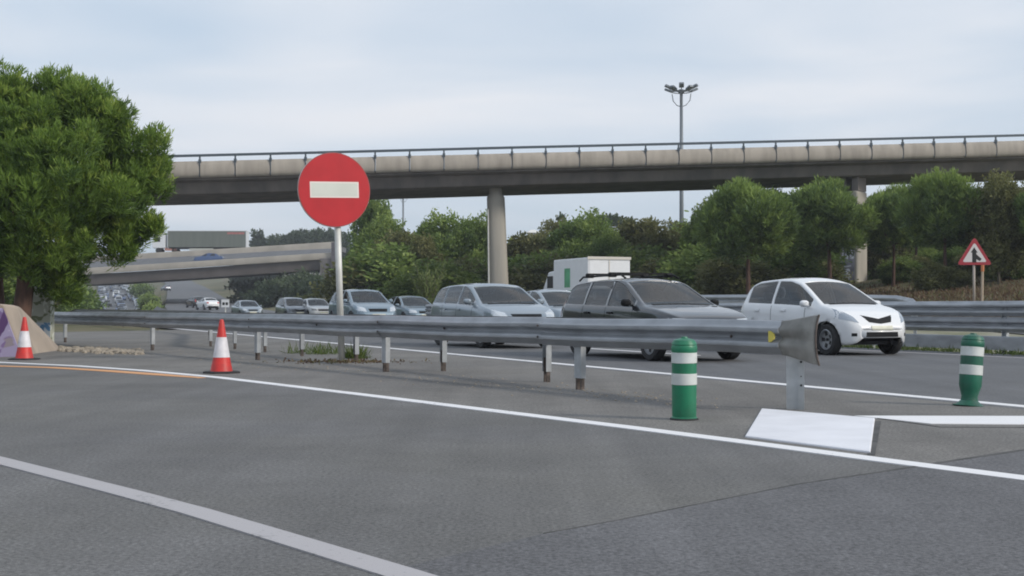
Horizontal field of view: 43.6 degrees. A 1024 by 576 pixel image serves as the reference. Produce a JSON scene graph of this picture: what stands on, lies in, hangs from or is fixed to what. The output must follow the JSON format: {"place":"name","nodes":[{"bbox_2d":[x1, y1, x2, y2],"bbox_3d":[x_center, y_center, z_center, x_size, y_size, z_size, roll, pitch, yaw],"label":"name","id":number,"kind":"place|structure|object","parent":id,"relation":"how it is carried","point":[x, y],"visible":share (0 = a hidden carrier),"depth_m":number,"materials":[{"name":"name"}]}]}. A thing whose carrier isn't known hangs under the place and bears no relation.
{"place":"outdoors","nodes":[
{"label":"outdoors","id":0,"kind":"place"},
{"bbox_2d":[0,363,908,575],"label":"ramp road","id":1,"kind":"structure","parent":0,"point":[404,483],"depth_m":7.12,"materials":[{"name":"asphalt"}]},
{"bbox_2d":[0,365,205,377],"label":"orange edge line","id":2,"kind":"object","parent":1,"relation":"on","point":[142,373],"visible":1,"depth_m":18.21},
{"bbox_2d":[0,456,436,575],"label":"ramp left line","id":3,"kind":"object","parent":1,"relation":"on","point":[352,558],"visible":1,"depth_m":5.38,"materials":[{"name":"paint"}]},
{"bbox_2d":[0,362,1023,479],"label":"ramp edge line","id":4,"kind":"object","parent":1,"relation":"on","point":[856,456],"visible":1,"depth_m":9.41,"materials":[{"name":"paint"}]},
{"bbox_2d":[369,451,1023,575],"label":"asphalt patch","id":5,"kind":"object","parent":1,"relation":"on","point":[918,521],"visible":1,"depth_m":5.11,"materials":[{"name":"asphalt"}]},
{"bbox_2d":[543,449,1023,533],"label":"asphalt seam","id":6,"kind":"object","parent":1,"relation":"on","point":[807,482],"visible":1,"depth_m":6.75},
{"bbox_2d":[0,330,1023,462],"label":"gore pavement","id":7,"kind":"structure","parent":0,"point":[740,406],"depth_m":14.11,"materials":[{"name":"asphalt"}]},
{"bbox_2d":[8,317,40,359],"bbox_3d":[-8.550,0.882,22.447,0.499,0.750,0.499,-1,-1,38],"label":"traffic cone","id":8,"kind":"object","parent":7,"relation":"on","point":[24,350],"visible":1,"depth_m":22.36,"materials":[{"name":"plastic"}]},
{"bbox_2d":[0,304,57,356],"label":"concrete block","id":9,"kind":"structure","parent":7,"relation":"on","point":[11,318],"depth_m":23.89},
{"bbox_2d":[31,287,53,340],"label":"painted wall","id":10,"kind":"structure","parent":7,"relation":"on","point":[42,317],"depth_m":30.89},
{"bbox_2d":[57,345,144,354],"bbox_3d":[-8.614,1.288,26.785,1.643,0.068,5.287,0,-1,-30],"label":"rubble","id":11,"kind":"object","parent":7,"relation":"on","point":[111,351],"visible":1,"depth_m":26.10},
{"bbox_2d":[203,319,239,373],"bbox_3d":[-4.056,0.813,17.872,0.499,0.750,0.499,0,-1,-14],"label":"traffic cone","id":12,"kind":"object","parent":7,"relation":"on","point":[221,362],"visible":1,"depth_m":17.78,"materials":[{"name":"plastic"}]},
{"bbox_2d":[270,340,372,358],"bbox_3d":[-3.338,1.204,24.489,1.475,0.434,3.967,1,-1,-33],"label":"grass tuft","id":13,"kind":"object","parent":7,"relation":"on","point":[349,354],"visible":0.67,"depth_m":24.86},
{"bbox_2d":[297,152,369,360],"bbox_3d":[-3.015,-0.494,21.583,1.262,3.579,0.153,0,-1,-25],"label":"no entry sign","id":14,"kind":"object","parent":7,"relation":"on","point":[333,189],"visible":0.99,"depth_m":21.56,"materials":[{"name":"metal"}]},
{"bbox_2d":[263,357,431,364],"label":"dry leaves","id":15,"kind":"object","parent":7,"relation":"on","point":[360,360],"visible":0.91,"depth_m":21.32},
{"bbox_2d":[68,309,658,381],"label":"guardrail","id":16,"kind":"object","parent":7,"relation":"on","point":[546,359],"visible":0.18,"depth_m":21.54,"materials":[{"name":"metal"}]},
{"bbox_2d":[69,339,717,407],"bbox_3d":[-6.033,1.276,24.175,3.228,0.013,29.559,0,-1,-29],"label":"grit","id":17,"kind":"object","parent":7,"relation":"on","point":[482,382],"visible":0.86,"depth_m":14.90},
{"bbox_2d":[54,312,819,409],"bbox_3d":[-4.939,0.861,22.932,0.216,0.906,28.087,1,-1,-33],"label":"guardrail","id":18,"kind":"object","parent":7,"relation":"on","point":[794,341],"visible":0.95,"depth_m":14.69,"materials":[{"name":"metal"}]},
{"bbox_2d":[670,336,698,420],"bbox_3d":[1.406,0.736,10.455,0.234,0.682,0.234,0,0,0],"label":"bollard","id":19,"kind":"object","parent":7,"relation":"on","point":[684,371],"visible":1,"depth_m":10.37,"materials":[{"name":"green plastic"}]},
{"bbox_2d":[745,408,874,452],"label":"painted slab","id":20,"kind":"structure","parent":7,"relation":"on","point":[845,432],"depth_m":9.46,"materials":[{"name":"paint"}]},
{"bbox_2d":[867,421,880,454],"bbox_3d":[2.583,1.056,9.106,0.047,0.008,2.455,0,-1,17],"label":"joint seam","id":21,"kind":"object","parent":7,"relation":"on","point":[877,424],"visible":0.75,"depth_m":8.99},
{"bbox_2d":[859,416,1023,424],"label":"nose marking","id":22,"kind":"object","parent":7,"relation":"on","point":[1006,420],"visible":0.93,"depth_m":10.41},
{"bbox_2d":[878,418,1023,427],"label":"joint seam","id":23,"kind":"object","parent":7,"relation":"on","point":[964,427],"visible":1,"depth_m":9.77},
{"bbox_2d":[952,333,984,406],"bbox_3d":[4.293,0.760,11.966,0.300,0.682,0.300,5,-3,0],"label":"bollard","id":24,"kind":"object","parent":7,"relation":"on","point":[971,364],"visible":0.99,"depth_m":11.88,"materials":[{"name":"green plastic"}]},
{"bbox_2d":[0,0,1023,272],"label":"sky","id":25,"kind":"structure","parent":0,"point":[229,76],"materials":[{"name":"white"}]},
{"bbox_2d":[54,273,1023,334],"bbox_3d":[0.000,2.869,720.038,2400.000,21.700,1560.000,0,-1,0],"label":"ground","id":26,"kind":"structure","parent":0,"point":[216,286],"depth_m":69.37,"materials":[{"name":"soil"}]},
{"bbox_2d":[0,189,5,303],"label":"pine tree","id":27,"kind":"object","parent":26,"relation":"on","point":[2,299],"visible":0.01,"depth_m":31.19,"materials":[{"name":"green plant"}]},
{"bbox_2d":[3,263,16,304],"bbox_3d":[-26.537,-1.209,62.141,7.254,6.597,6.337,0,-1,0],"label":"broadleaf tree","id":28,"kind":"object","parent":26,"relation":"on","point":[9,282],"visible":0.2,"depth_m":61.15,"materials":[{"name":"green plant"}]},
{"bbox_2d":[8,282,167,311],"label":"roadside shrubbery","id":29,"kind":"object","parent":26,"relation":"on","point":[143,293],"visible":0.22,"depth_m":188.02,"materials":[{"name":"green plant"}]},
{"bbox_2d":[0,58,177,317],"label":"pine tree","id":30,"kind":"object","parent":26,"relation":"on","point":[57,133],"visible":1,"depth_m":29.46,"materials":[{"name":"green plant"}]},
{"bbox_2d":[82,242,345,285],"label":"bridge","id":31,"kind":"structure","parent":26,"relation":"on","point":[267,257],"depth_m":200.36,"materials":[{"name":"concrete"}]},
{"bbox_2d":[152,230,248,251],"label":"lorry","id":32,"kind":"object","parent":31,"relation":"on","point":[174,240],"visible":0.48,"depth_m":224.88,"materials":[{"name":"grey"}]},
{"bbox_2d":[194,253,223,260],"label":"car","id":33,"kind":"object","parent":31,"relation":"on","point":[210,256],"visible":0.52,"depth_m":206.24,"materials":[{"name":"blue paint"}]},
{"bbox_2d":[242,228,258,282],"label":"conifer","id":34,"kind":"object","parent":26,"relation":"on","point":[254,233],"visible":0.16,"depth_m":329.56,"materials":[{"name":"green plant"}]},
{"bbox_2d":[252,228,271,278],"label":"conifer","id":35,"kind":"object","parent":26,"relation":"on","point":[261,240],"visible":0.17,"depth_m":329.68,"materials":[{"name":"green plant"}]},
{"bbox_2d":[264,233,286,277],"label":"broadleaf tree","id":36,"kind":"object","parent":26,"relation":"on","point":[278,239],"visible":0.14,"depth_m":327.73,"materials":[{"name":"green plant"}]},
{"bbox_2d":[224,266,326,307],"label":"bank shrubbery","id":37,"kind":"object","parent":26,"relation":"on","point":[264,292],"visible":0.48,"depth_m":180.92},
{"bbox_2d":[284,228,308,244],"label":"broadleaf tree","id":38,"kind":"object","parent":26,"relation":"on","point":[295,235],"visible":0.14,"depth_m":326.83,"materials":[{"name":"green plant"}]},
{"bbox_2d":[295,228,328,274],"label":"broadleaf tree","id":39,"kind":"object","parent":26,"relation":"on","point":[301,240],"visible":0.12,"depth_m":323.15,"materials":[{"name":"green plant"}]},
{"bbox_2d":[303,227,334,272],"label":"broadleaf tree","id":40,"kind":"object","parent":26,"relation":"on","point":[321,232],"visible":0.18,"depth_m":322.89,"materials":[{"name":"green plant"}]},
{"bbox_2d":[319,227,352,258],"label":"broadleaf tree","id":41,"kind":"object","parent":26,"relation":"on","point":[345,243],"visible":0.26,"depth_m":322.65,"materials":[{"name":"green plant"}]},
{"bbox_2d":[295,251,383,303],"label":"shrub","id":42,"kind":"object","parent":26,"relation":"on","point":[329,287],"visible":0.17,"depth_m":98.20,"materials":[{"name":"green plant"}]},
{"bbox_2d":[347,199,392,248],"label":"broadleaf tree","id":43,"kind":"object","parent":26,"relation":"on","point":[367,216],"visible":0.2,"depth_m":111.76,"materials":[{"name":"green plant"}]},
{"bbox_2d":[342,209,409,263],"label":"broadleaf tree","id":44,"kind":"object","parent":26,"relation":"on","point":[376,230],"visible":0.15,"depth_m":106.86,"materials":[{"name":"green plant"}]},
{"bbox_2d":[372,228,413,251],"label":"broadleaf tree","id":45,"kind":"object","parent":26,"relation":"on","point":[400,237],"visible":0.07,"depth_m":102.68,"materials":[{"name":"green plant"}]},
{"bbox_2d":[329,237,459,298],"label":"shrub","id":46,"kind":"object","parent":26,"relation":"on","point":[395,259],"visible":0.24,"depth_m":95.60,"materials":[{"name":"green plant"}]},
{"bbox_2d":[403,232,447,272],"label":"broadleaf tree","id":47,"kind":"object","parent":26,"relation":"on","point":[424,247],"visible":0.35,"depth_m":95.38,"materials":[{"name":"green plant"}]},
{"bbox_2d":[409,258,448,303],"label":"willow shrub","id":48,"kind":"object","parent":26,"relation":"on","point":[429,291],"visible":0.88,"depth_m":65.88,"materials":[{"name":"green plant"}]},
{"bbox_2d":[379,257,487,300],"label":"shrub","id":49,"kind":"object","parent":26,"relation":"on","point":[452,277],"visible":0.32,"depth_m":82.20,"materials":[{"name":"green plant"}]},
{"bbox_2d":[407,207,470,260],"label":"broadleaf tree","id":50,"kind":"object","parent":26,"relation":"on","point":[441,233],"visible":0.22,"depth_m":98.65,"materials":[{"name":"green plant"}]},
{"bbox_2d":[412,255,487,282],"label":"shrub","id":51,"kind":"object","parent":26,"relation":"on","point":[471,265],"visible":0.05,"depth_m":86.96,"materials":[{"name":"green plant"}]},
{"bbox_2d":[444,209,508,268],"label":"broadleaf tree","id":52,"kind":"object","parent":26,"relation":"on","point":[472,233],"visible":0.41,"depth_m":97.26,"materials":[{"name":"green plant"}]},
{"bbox_2d":[467,249,557,286],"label":"shrub","id":53,"kind":"object","parent":26,"relation":"on","point":[517,258],"visible":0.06,"depth_m":87.17,"materials":[{"name":"green plant"}]},
{"bbox_2d":[481,253,571,291],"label":"shrub","id":54,"kind":"object","parent":26,"relation":"on","point":[528,283],"visible":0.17,"depth_m":84.33,"materials":[{"name":"green plant"}]},
{"bbox_2d":[507,230,556,264],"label":"broadleaf tree","id":55,"kind":"object","parent":26,"relation":"on","point":[522,243],"visible":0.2,"depth_m":96.54,"materials":[{"name":"green plant"}]},
{"bbox_2d":[56,134,1023,283],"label":"viaduct","id":56,"kind":"object","parent":26,"relation":"on","point":[495,179],"visible":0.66,"depth_m":77.56,"materials":[{"name":"concrete"}]},
{"bbox_2d":[534,215,569,251],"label":"broadleaf tree","id":57,"kind":"object","parent":26,"relation":"on","point":[551,225],"visible":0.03,"depth_m":101.82,"materials":[{"name":"green plant"}]},
{"bbox_2d":[534,206,617,262],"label":"broadleaf tree","id":58,"kind":"object","parent":26,"relation":"on","point":[568,238],"visible":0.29,"depth_m":94.80,"materials":[{"name":"green plant"}]},
{"bbox_2d":[583,211,635,226],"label":"broadleaf tree","id":59,"kind":"object","parent":26,"relation":"on","point":[615,218],"visible":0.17,"depth_m":187.55,"materials":[{"name":"green plant"}]},
{"bbox_2d":[578,227,641,257],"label":"broadleaf tree","id":60,"kind":"object","parent":26,"relation":"on","point":[600,246],"visible":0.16,"depth_m":89.45,"materials":[{"name":"green plant"}]},
{"bbox_2d":[576,243,666,276],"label":"shrub","id":61,"kind":"object","parent":26,"relation":"on","point":[635,254],"visible":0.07,"depth_m":83.02,"materials":[{"name":"green plant"}]},
{"bbox_2d":[612,215,683,258],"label":"broadleaf tree","id":62,"kind":"object","parent":26,"relation":"on","point":[641,231],"visible":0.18,"depth_m":90.79,"materials":[{"name":"green plant"}]},
{"bbox_2d":[630,254,674,278],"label":"shrub","id":63,"kind":"object","parent":26,"relation":"on","point":[647,267],"visible":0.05,"depth_m":78.65,"materials":[{"name":"green plant"}]},
{"bbox_2d":[664,82,697,222],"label":"floodlight mast","id":64,"kind":"object","parent":26,"relation":"on","point":[681,91],"visible":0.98,"depth_m":136.08,"materials":[{"name":"grey"}]},
{"bbox_2d":[650,240,745,290],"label":"shrub","id":65,"kind":"object","parent":26,"relation":"on","point":[679,266],"visible":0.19,"depth_m":74.13,"materials":[{"name":"green plant"}]},
{"bbox_2d":[678,195,749,255],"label":"broadleaf tree","id":66,"kind":"object","parent":26,"relation":"on","point":[688,238],"visible":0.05,"depth_m":77.84,"materials":[{"name":"green plant"}]},
{"bbox_2d":[508,187,967,279],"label":"woodland","id":67,"kind":"object","parent":26,"relation":"on","point":[936,246],"depth_m":88.45,"materials":[{"name":"green plant"}]},
{"bbox_2d":[687,255,796,294],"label":"shrub","id":68,"kind":"object","parent":26,"relation":"on","point":[718,277],"visible":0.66,"depth_m":66.79,"materials":[{"name":"green plant"}]},
{"bbox_2d":[690,175,804,294],"bbox_3d":[11.867,-2.303,63.923,5.383,6.968,5.628,0,-1,-27],"label":"pine tree","id":69,"kind":"object","parent":26,"relation":"on","point":[739,209],"visible":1,"depth_m":63.15,"materials":[{"name":"green plant"}]},
{"bbox_2d":[741,242,836,279],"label":"shrub","id":70,"kind":"object","parent":26,"relation":"on","point":[799,263],"visible":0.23,"depth_m":68.92,"materials":[{"name":"green plant"}]},
{"bbox_2d":[782,188,831,262],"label":"pine tree","id":71,"kind":"object","parent":26,"relation":"on","point":[821,256],"visible":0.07,"depth_m":70.97,"materials":[{"name":"green plant"}]},
{"bbox_2d":[810,257,858,286],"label":"shrub","id":72,"kind":"object","parent":26,"relation":"on","point":[836,269],"visible":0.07,"depth_m":72.63,"materials":[{"name":"green plant"}]},
{"bbox_2d":[816,247,852,278],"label":"shrub","id":73,"kind":"object","parent":26,"relation":"on","point":[836,257],"visible":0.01,"depth_m":74.81,"materials":[{"name":"green plant"}]},
{"bbox_2d":[786,174,883,278],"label":"pine tree","id":74,"kind":"object","parent":26,"relation":"on","point":[828,210],"visible":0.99,"depth_m":65.91,"materials":[{"name":"green plant"}]},
{"bbox_2d":[857,181,921,286],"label":"pine tree","id":75,"kind":"object","parent":26,"relation":"on","point":[885,201],"visible":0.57,"depth_m":67.38,"materials":[{"name":"green plant"}]},
{"bbox_2d":[867,231,914,279],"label":"broadleaf tree","id":76,"kind":"object","parent":26,"relation":"on","point":[873,260],"visible":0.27,"depth_m":83.15,"materials":[{"name":"green plant"}]},
{"bbox_2d":[874,255,925,284],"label":"shrub","id":77,"kind":"object","parent":26,"relation":"on","point":[903,265],"visible":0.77,"depth_m":69.44,"materials":[{"name":"green plant"}]},
{"bbox_2d":[903,246,938,264],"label":"shrub","id":78,"kind":"object","parent":26,"relation":"on","point":[925,252],"visible":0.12,"depth_m":79.22,"materials":[{"name":"green plant"}]},
{"bbox_2d":[910,254,933,270],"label":"shrub","id":79,"kind":"object","parent":26,"relation":"on","point":[924,261],"visible":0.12,"depth_m":71.50,"materials":[{"name":"green plant"}]},
{"bbox_2d":[854,276,1023,316],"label":"dry grass","id":80,"kind":"structure","parent":26,"relation":"on","point":[1007,290],"depth_m":54.13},
{"bbox_2d":[906,262,976,291],"bbox_3d":[20.135,-0.393,60.020,3.270,1.682,2.608,0,-1,-22],"label":"shrub","id":81,"kind":"object","parent":26,"relation":"on","point":[932,276],"visible":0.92,"depth_m":59.51,"materials":[{"name":"green plant"}]},
{"bbox_2d":[893,165,993,267],"bbox_3d":[20.953,-2.876,61.893,4.848,6.098,4.999,0,-1,-13],"label":"pine tree","id":82,"kind":"object","parent":26,"relation":"on","point":[931,207],"visible":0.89,"depth_m":60.83,"materials":[{"name":"green plant"}]},
{"bbox_2d":[931,245,967,270],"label":"shrub","id":83,"kind":"object","parent":26,"relation":"on","point":[955,253],"visible":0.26,"depth_m":69.72,"materials":[{"name":"green plant"}]},
{"bbox_2d":[951,250,984,275],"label":"shrub","id":84,"kind":"object","parent":26,"relation":"on","point":[970,267],"visible":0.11,"depth_m":66.14,"materials":[{"name":"green plant"}]},
{"bbox_2d":[958,238,990,300],"bbox_3d":[16.786,-0.325,46.491,1.186,2.972,0.128,0,-1,0],"label":"warning sign","id":85,"kind":"object","parent":26,"relation":"on","point":[974,254],"visible":0.91,"depth_m":46.44,"materials":[{"name":"beige"}]},
{"bbox_2d":[981,265,983,300],"bbox_3d":[18.012,0.010,49.008,0.139,1.788,0.122,0,-1,23],"label":"marker post","id":86,"kind":"object","parent":26,"relation":"on","point":[982,278],"visible":0.69,"depth_m":48.97,"materials":[{"name":"beige"}]},
{"bbox_2d":[960,168,1023,283],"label":"broadleaf tree","id":87,"kind":"object","parent":26,"relation":"on","point":[1001,241],"visible":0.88,"depth_m":59.16,"materials":[{"name":"green plant"}]},
{"bbox_2d":[980,250,1023,280],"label":"shrub","id":88,"kind":"object","parent":26,"relation":"on","point":[1020,273],"visible":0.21,"depth_m":61.58,"materials":[{"name":"green plant"}]},
{"bbox_2d":[1011,192,1023,235],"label":"pine tree","id":89,"kind":"object","parent":26,"relation":"on","point":[1019,204],"visible":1,"depth_m":58.07,"materials":[{"name":"green plant"}]},
{"bbox_2d":[97,285,1023,408],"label":"motorway","id":90,"kind":"structure","parent":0,"point":[919,373],"depth_m":20.20,"materials":[{"name":"asphalt"}]},
{"bbox_2d":[329,286,395,314],"bbox_3d":[-6.201,0.812,52.994,2.136,1.801,4.557,0,-1,-24],"label":"car","id":91,"kind":"object","parent":90,"relation":"on","point":[365,301],"visible":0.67,"depth_m":51.96,"materials":[{"name":"silver paint"}]},
{"bbox_2d":[391,296,430,314],"bbox_3d":[-4.740,1.065,59.991,2.007,1.421,4.440,0,-1,-24],"label":"car","id":92,"kind":"object","parent":90,"relation":"on","point":[409,305],"visible":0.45,"depth_m":59.08,"materials":[{"name":"blue paint"}]},
{"bbox_2d":[431,283,554,347],"bbox_3d":[-0.486,0.625,30.355,2.035,1.497,4.340,0,-1,-24],"label":"car","id":93,"kind":"object","parent":90,"relation":"on","point":[483,299],"visible":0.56,"depth_m":29.66,"materials":[{"name":"grey paint"}]},
{"bbox_2d":[527,289,570,316],"bbox_3d":[1.212,0.742,35.640,2.007,1.421,4.440,0,-1,-24],"label":"car","id":94,"kind":"object","parent":90,"relation":"on","point":[554,300],"visible":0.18,"depth_m":35.05,"materials":[{"name":"grey paint"}]},
{"bbox_2d":[544,256,630,290],"bbox_3d":[3.184,-0.041,58.082,2.100,2.555,5.543,0,-1,-22],"label":"box truck","id":95,"kind":"object","parent":90,"relation":"on","point":[567,274],"visible":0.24,"depth_m":55.92,"materials":[{"name":"beige"}]},
{"bbox_2d":[172,328,1023,407],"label":"motorway edge line","id":96,"kind":"object","parent":90,"relation":"on","point":[936,398],"visible":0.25,"depth_m":16.05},
{"bbox_2d":[561,272,747,360],"bbox_3d":[2.544,0.490,23.549,2.016,1.563,4.640,0,-1,-24],"label":"car","id":97,"kind":"object","parent":90,"relation":"on","point":[644,295],"visible":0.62,"depth_m":23.07,"materials":[{"name":"black paint"}]},
{"bbox_2d":[741,278,904,354],"bbox_3d":[6.259,0.542,26.021,1.961,1.531,3.820,0,-1,-24],"label":"car","id":98,"kind":"object","parent":90,"relation":"on","point":[849,314],"visible":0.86,"depth_m":25.03,"materials":[{"name":"white paint"}]},
{"bbox_2d":[840,349,1022,357],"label":"motorway right line","id":99,"kind":"object","parent":90,"relation":"on","point":[934,353],"visible":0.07,"depth_m":25.30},
{"bbox_2d":[164,280,1023,333],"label":"slip road","id":100,"kind":"structure","parent":0,"point":[180,293],"depth_m":267.98,"materials":[{"name":"asphalt"}]},
{"bbox_2d":[186,296,203,307],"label":"car","id":101,"kind":"object","parent":100,"relation":"on","point":[191,301],"visible":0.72,"depth_m":171.09,"materials":[{"name":"black paint"}]},
{"bbox_2d":[196,298,218,309],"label":"car","id":102,"kind":"object","parent":100,"relation":"on","point":[205,303],"visible":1,"depth_m":148.75,"materials":[{"name":"white paint"}]},
{"bbox_2d":[231,300,262,312],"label":"car","id":103,"kind":"object","parent":100,"relation":"on","point":[245,306],"visible":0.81,"depth_m":96.99,"materials":[{"name":"grey paint"}]},
{"bbox_2d":[275,297,307,313],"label":"car","id":104,"kind":"object","parent":100,"relation":"on","point":[291,305],"visible":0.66,"depth_m":83.18,"materials":[{"name":"grey paint"}]},
{"bbox_2d":[303,298,328,313],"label":"car","id":105,"kind":"object","parent":100,"relation":"on","point":[315,306],"visible":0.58,"depth_m":82.72,"materials":[{"name":"white paint"}]},
{"bbox_2d":[847,330,1023,354],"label":"verge","id":106,"kind":"structure","parent":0,"point":[958,333],"depth_m":33.91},
{"bbox_2d":[433,295,916,333],"bbox_3d":[3.970,0.925,48.131,3.051,1.255,38.992,0,-1,-20],"label":"guardrail","id":107,"kind":"object","parent":106,"relation":"on","point":[742,298],"visible":0.07,"depth_m":41.10,"materials":[{"name":"metal"}]},
{"bbox_2d":[425,301,1023,353],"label":"guardrail","id":108,"kind":"object","parent":106,"relation":"on","point":[928,315],"visible":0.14,"depth_m":26.62,"materials":[{"name":"metal"}]},
{"bbox_2d":[842,343,1023,355],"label":"verge grass","id":109,"kind":"structure","parent":106,"relation":"on","point":[952,349],"depth_m":27.00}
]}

